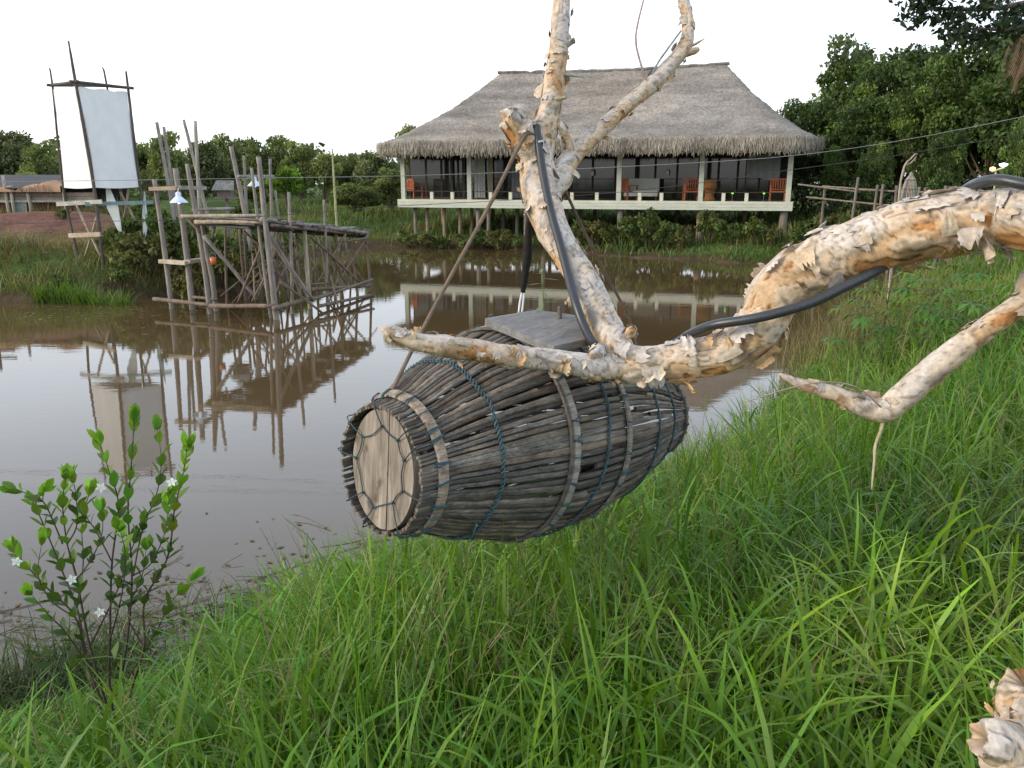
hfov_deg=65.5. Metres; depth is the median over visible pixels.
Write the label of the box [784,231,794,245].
wild bush
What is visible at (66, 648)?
shallow weed
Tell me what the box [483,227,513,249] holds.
wild bush
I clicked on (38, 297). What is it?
grass tuft
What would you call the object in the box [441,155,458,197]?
window frame
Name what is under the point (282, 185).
round tree
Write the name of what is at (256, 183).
pendant lamp
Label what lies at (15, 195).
reed shed
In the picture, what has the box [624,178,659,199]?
sofa
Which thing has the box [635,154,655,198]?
window frame
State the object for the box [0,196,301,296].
bank grass
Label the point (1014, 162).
forest tree
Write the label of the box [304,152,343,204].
broadleaf tree
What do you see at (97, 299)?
grass tuft
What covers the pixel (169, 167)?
bare pole
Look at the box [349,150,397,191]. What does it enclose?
broadleaf tree
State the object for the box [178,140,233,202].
broadleaf tree
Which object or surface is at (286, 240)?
wild bush
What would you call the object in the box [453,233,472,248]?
wild bush
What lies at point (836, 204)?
forest undergrowth
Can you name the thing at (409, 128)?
broadleaf tree
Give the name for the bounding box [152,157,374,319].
wooden jetty
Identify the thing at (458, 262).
hanging rope
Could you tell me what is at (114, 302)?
grass tuft
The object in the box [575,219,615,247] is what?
wild bush
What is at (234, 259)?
wild bush
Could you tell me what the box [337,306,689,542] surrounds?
fish trap basket
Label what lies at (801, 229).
wild bush
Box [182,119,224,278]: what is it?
bare pole
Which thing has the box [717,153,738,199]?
window frame
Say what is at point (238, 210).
wild bush
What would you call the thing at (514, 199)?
overhead cable
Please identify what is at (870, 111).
forest tree
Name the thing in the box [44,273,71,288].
wild bush
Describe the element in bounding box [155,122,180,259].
bare pole
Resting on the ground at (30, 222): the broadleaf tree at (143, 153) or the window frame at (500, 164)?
the broadleaf tree at (143, 153)
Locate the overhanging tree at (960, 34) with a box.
[888,0,1023,58]
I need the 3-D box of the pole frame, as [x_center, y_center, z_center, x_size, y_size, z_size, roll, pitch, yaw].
[-7.826,-3.019,19.474,0.873,4.339,1.479,4,15,16]
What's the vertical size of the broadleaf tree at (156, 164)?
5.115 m
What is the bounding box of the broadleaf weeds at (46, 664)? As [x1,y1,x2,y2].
[34,416,1022,738]
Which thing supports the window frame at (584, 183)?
in the thatched house at (709, 114)
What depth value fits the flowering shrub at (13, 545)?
2.86 m
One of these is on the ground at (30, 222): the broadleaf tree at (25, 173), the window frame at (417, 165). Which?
the broadleaf tree at (25, 173)
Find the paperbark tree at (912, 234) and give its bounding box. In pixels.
[380,0,1023,767]
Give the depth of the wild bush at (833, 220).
29.00 m
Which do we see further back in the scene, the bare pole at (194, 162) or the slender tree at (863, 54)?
the slender tree at (863, 54)
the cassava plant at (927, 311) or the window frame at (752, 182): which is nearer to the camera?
the cassava plant at (927, 311)
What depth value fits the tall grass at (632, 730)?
2.11 m
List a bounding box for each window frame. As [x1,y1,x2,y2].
[409,155,426,197]
[426,156,441,197]
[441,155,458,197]
[458,155,466,197]
[472,155,487,197]
[493,155,511,198]
[553,154,570,198]
[571,155,592,198]
[592,154,615,198]
[615,153,636,198]
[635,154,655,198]
[654,153,677,199]
[676,153,699,199]
[703,153,719,199]
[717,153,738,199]
[736,152,760,199]
[758,152,778,199]
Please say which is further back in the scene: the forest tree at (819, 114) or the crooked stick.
the forest tree at (819, 114)
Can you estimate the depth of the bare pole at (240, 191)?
21.16 m
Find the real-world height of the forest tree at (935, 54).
8.769 m
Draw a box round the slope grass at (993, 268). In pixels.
[835,249,1023,318]
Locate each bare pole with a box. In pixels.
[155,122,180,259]
[162,127,179,224]
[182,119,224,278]
[193,121,204,292]
[229,146,260,293]
[242,155,252,287]
[269,159,275,284]
[274,190,288,281]
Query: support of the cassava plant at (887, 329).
on the ground at (30, 222)
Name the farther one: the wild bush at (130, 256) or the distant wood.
the distant wood
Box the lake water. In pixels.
[0,247,909,715]
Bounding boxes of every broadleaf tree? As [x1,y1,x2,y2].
[0,128,48,174]
[15,139,62,174]
[15,171,36,174]
[136,141,154,198]
[144,130,191,193]
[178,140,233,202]
[210,132,242,180]
[227,136,260,186]
[235,179,280,211]
[239,134,292,202]
[276,140,319,202]
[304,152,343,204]
[335,152,359,189]
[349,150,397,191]
[370,167,409,211]
[394,123,415,198]
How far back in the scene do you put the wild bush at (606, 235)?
33.94 m
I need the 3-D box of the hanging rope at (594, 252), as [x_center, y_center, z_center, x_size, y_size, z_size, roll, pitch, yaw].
[0.258,-0.327,2.385,0.339,0.625,0.052,-8,16,-28]
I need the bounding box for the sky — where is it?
[0,0,1023,183]
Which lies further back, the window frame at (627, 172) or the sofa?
the window frame at (627, 172)
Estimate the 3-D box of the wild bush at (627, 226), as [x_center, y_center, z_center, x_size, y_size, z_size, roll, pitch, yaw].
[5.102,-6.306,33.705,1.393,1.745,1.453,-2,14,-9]
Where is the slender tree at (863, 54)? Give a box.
[811,29,877,183]
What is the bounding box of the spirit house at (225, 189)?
[211,180,238,237]
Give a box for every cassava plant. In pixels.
[820,288,901,372]
[843,267,923,368]
[887,264,970,358]
[910,261,989,332]
[938,293,1023,356]
[960,275,1014,338]
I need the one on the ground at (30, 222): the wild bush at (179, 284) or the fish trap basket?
the wild bush at (179, 284)
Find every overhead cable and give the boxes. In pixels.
[0,116,1023,181]
[8,133,1023,223]
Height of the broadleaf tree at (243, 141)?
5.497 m
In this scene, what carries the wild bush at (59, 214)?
on the ground at (30, 222)
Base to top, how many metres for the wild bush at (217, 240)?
1.803 m
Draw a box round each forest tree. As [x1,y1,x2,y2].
[776,97,845,200]
[808,58,887,206]
[819,144,847,214]
[823,67,916,211]
[852,136,896,211]
[863,42,955,202]
[888,53,974,193]
[905,36,1004,184]
[920,127,970,193]
[934,26,1023,190]
[968,38,1023,174]
[996,116,1023,261]
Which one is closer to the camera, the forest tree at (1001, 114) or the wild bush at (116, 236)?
the wild bush at (116, 236)
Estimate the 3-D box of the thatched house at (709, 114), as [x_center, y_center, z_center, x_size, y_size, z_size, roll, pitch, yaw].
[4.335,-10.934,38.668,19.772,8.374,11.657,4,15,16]
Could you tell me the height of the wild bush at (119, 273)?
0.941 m
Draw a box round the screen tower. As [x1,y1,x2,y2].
[46,41,153,266]
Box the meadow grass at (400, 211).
[266,195,1012,272]
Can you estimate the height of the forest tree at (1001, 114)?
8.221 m
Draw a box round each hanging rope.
[390,131,534,389]
[553,168,638,345]
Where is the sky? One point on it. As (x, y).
(346, 76)
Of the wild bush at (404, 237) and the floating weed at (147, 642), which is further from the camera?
the wild bush at (404, 237)
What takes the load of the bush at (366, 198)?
on the ground at (30, 222)
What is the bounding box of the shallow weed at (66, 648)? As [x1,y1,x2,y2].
[0,534,430,723]
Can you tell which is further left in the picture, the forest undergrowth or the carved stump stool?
the carved stump stool
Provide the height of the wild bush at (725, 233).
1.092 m
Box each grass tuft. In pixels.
[10,278,56,303]
[30,275,76,303]
[61,280,99,304]
[62,285,112,305]
[86,286,137,306]
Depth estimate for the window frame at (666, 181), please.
36.70 m
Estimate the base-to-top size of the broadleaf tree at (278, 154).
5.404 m
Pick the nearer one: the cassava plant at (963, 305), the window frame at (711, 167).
the cassava plant at (963, 305)
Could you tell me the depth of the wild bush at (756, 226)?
31.29 m
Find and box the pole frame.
[148,168,206,309]
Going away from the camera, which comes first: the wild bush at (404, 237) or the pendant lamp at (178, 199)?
the pendant lamp at (178, 199)
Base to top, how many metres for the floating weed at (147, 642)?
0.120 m
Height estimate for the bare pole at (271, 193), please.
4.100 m
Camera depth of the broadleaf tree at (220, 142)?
63.01 m
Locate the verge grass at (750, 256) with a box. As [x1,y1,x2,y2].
[702,245,1023,274]
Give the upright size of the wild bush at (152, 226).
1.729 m
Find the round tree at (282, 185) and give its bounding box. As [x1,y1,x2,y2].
[265,166,303,215]
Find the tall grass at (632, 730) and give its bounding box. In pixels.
[0,264,1023,767]
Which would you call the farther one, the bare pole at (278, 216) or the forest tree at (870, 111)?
the forest tree at (870, 111)
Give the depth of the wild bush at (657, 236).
32.57 m
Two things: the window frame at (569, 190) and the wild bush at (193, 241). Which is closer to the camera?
the wild bush at (193, 241)
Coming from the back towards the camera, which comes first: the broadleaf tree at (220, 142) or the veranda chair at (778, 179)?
the broadleaf tree at (220, 142)
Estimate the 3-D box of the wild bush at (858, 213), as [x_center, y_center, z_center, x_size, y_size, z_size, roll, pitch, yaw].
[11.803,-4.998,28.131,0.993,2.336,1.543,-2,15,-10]
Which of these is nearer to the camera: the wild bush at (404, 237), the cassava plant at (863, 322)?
the cassava plant at (863, 322)
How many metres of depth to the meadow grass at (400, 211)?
40.13 m
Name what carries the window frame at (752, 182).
in the thatched house at (709, 114)
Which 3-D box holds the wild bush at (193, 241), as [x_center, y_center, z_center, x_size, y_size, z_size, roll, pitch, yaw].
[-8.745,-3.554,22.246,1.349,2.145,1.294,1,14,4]
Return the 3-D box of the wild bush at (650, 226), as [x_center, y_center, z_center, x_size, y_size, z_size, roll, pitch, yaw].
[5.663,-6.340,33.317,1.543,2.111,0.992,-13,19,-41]
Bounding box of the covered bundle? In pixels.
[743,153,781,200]
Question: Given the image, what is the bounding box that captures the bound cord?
[518,215,532,312]
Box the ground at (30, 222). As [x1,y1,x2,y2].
[0,184,1022,766]
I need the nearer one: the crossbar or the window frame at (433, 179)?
the crossbar
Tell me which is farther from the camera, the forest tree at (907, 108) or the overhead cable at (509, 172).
the forest tree at (907, 108)
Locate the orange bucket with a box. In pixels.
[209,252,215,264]
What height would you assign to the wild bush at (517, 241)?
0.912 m
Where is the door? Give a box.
[15,202,27,211]
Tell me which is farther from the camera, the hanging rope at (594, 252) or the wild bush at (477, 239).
the wild bush at (477, 239)
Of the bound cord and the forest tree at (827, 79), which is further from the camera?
the forest tree at (827, 79)
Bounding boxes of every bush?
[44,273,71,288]
[53,209,70,218]
[92,227,130,253]
[105,215,142,249]
[106,230,178,278]
[107,260,134,292]
[130,197,169,223]
[138,212,180,263]
[159,215,189,259]
[169,254,218,301]
[176,218,217,274]
[197,230,242,289]
[215,241,262,294]
[229,203,261,237]
[242,230,285,268]
[275,232,308,264]
[328,182,383,216]
[396,229,410,247]
[407,232,436,248]
[431,235,450,248]
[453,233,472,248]
[469,228,487,248]
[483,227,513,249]
[509,234,523,250]
[570,219,592,245]
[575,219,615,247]
[598,225,623,248]
[616,215,648,250]
[634,207,663,250]
[652,220,682,250]
[667,224,695,250]
[694,209,727,243]
[719,222,746,244]
[742,216,766,243]
[763,229,783,247]
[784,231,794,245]
[791,217,817,243]
[809,209,849,235]
[838,209,861,224]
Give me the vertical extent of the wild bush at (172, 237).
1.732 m
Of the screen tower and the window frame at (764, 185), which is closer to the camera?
the screen tower
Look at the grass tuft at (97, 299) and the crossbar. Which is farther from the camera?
the crossbar
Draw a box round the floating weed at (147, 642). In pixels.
[0,514,424,709]
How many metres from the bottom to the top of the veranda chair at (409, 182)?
0.950 m
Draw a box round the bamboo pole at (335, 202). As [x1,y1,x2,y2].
[331,148,339,251]
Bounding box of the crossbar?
[237,175,274,178]
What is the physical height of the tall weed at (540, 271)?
2.244 m
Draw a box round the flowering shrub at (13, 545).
[0,401,206,738]
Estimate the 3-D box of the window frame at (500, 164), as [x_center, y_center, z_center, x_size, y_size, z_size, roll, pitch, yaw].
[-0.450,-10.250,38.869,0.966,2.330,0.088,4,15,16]
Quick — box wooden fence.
[798,177,1007,275]
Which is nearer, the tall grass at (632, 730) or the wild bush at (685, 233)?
the tall grass at (632, 730)
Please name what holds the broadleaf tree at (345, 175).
on the ground at (30, 222)
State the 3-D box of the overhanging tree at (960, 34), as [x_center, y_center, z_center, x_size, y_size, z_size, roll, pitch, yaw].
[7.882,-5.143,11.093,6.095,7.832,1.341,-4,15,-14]
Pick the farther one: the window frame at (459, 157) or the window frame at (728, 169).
the window frame at (459, 157)
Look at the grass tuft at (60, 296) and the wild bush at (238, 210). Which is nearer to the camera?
the grass tuft at (60, 296)
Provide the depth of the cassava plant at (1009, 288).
8.30 m
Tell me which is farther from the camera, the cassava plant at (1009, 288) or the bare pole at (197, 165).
the bare pole at (197, 165)
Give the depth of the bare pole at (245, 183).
22.31 m
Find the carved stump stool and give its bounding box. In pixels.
[703,180,716,200]
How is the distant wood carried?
on the ground at (30, 222)
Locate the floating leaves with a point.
(181, 545)
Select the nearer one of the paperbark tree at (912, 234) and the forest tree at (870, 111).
the paperbark tree at (912, 234)
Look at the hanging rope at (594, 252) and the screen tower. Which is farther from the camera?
the screen tower
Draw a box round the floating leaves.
[3,253,723,674]
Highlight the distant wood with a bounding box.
[31,135,998,200]
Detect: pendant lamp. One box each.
[170,188,187,203]
[247,176,258,186]
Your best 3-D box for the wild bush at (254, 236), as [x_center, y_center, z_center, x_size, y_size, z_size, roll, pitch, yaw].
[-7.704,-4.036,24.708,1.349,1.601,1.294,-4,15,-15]
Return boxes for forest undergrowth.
[758,175,995,220]
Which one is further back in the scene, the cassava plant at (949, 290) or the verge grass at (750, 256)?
the verge grass at (750, 256)
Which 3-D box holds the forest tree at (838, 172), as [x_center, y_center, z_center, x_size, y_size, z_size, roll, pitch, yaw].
[14.461,-8.965,35.897,1.211,3.566,1.241,5,15,19]
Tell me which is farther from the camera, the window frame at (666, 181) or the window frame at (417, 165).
the window frame at (417, 165)
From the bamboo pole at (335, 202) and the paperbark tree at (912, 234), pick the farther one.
the bamboo pole at (335, 202)
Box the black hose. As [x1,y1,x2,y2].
[533,124,1023,347]
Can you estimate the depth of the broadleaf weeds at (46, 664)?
3.26 m
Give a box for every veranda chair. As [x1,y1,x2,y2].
[406,179,422,198]
[622,178,638,199]
[682,178,698,200]
[769,178,786,201]
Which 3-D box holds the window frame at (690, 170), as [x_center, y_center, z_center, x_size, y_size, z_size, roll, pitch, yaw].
[8.063,-9.632,36.441,0.962,2.330,0.088,4,15,16]
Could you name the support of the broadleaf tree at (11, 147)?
on the ground at (30, 222)
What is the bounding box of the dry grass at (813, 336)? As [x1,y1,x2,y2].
[766,255,1007,399]
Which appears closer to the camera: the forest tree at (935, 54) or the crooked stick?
the crooked stick
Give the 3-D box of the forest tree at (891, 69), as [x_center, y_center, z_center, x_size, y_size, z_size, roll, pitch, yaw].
[19.933,-12.537,40.184,5.109,8.859,4.592,-4,15,-15]
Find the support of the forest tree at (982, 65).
on the ground at (30, 222)
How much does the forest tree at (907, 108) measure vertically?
7.654 m
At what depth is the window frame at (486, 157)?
39.17 m
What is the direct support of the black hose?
attached to the paperbark tree at (912, 234)
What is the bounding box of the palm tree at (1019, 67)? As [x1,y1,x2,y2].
[963,0,1023,97]
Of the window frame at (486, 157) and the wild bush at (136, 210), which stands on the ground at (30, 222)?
the wild bush at (136, 210)
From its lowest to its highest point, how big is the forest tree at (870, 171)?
4.136 m
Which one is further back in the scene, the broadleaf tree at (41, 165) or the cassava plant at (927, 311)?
the broadleaf tree at (41, 165)
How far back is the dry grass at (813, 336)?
11.33 m
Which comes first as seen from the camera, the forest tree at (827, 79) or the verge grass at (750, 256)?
the verge grass at (750, 256)
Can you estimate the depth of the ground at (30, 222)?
25.13 m
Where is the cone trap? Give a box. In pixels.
[900,172,917,200]
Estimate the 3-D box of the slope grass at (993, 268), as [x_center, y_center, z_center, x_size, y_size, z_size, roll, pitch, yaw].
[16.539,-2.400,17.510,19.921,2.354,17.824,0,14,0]
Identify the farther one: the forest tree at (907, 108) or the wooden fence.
the forest tree at (907, 108)
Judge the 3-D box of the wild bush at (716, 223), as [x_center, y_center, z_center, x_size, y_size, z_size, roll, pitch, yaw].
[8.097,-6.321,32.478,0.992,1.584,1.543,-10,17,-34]
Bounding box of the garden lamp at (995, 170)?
[987,163,1007,261]
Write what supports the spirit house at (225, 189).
on the ground at (30, 222)
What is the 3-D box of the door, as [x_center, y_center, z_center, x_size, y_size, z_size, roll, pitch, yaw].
[-17.100,-6.012,27.801,0.379,0.668,0.050,0,14,0]
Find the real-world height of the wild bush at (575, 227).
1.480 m
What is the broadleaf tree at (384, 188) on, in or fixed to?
on the ground at (30, 222)
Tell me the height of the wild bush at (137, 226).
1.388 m
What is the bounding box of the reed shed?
[0,175,129,216]
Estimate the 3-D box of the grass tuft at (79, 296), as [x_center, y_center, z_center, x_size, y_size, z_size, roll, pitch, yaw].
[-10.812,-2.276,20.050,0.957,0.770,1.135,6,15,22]
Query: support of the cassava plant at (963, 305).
on the ground at (30, 222)
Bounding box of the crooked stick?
[887,153,917,299]
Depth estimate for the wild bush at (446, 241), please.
36.35 m
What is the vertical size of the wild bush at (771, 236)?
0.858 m
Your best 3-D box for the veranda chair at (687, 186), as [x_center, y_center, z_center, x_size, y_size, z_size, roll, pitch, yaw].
[7.801,-8.464,34.684,0.670,0.950,0.620,1,14,5]
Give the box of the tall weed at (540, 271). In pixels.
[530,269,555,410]
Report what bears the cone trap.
hanging from the crooked stick
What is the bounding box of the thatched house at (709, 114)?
[376,62,824,242]
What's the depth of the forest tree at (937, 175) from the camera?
31.49 m
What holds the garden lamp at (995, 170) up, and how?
on the ground at (30, 222)
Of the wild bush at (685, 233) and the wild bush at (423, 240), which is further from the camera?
the wild bush at (423, 240)
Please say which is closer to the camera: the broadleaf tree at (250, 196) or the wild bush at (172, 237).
the wild bush at (172, 237)
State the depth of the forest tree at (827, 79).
43.23 m
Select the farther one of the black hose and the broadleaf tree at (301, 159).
the broadleaf tree at (301, 159)
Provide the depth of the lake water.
11.61 m
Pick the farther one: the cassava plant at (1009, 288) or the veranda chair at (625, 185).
the veranda chair at (625, 185)
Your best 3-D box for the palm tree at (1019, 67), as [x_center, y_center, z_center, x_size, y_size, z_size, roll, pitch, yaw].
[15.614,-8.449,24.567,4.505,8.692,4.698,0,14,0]

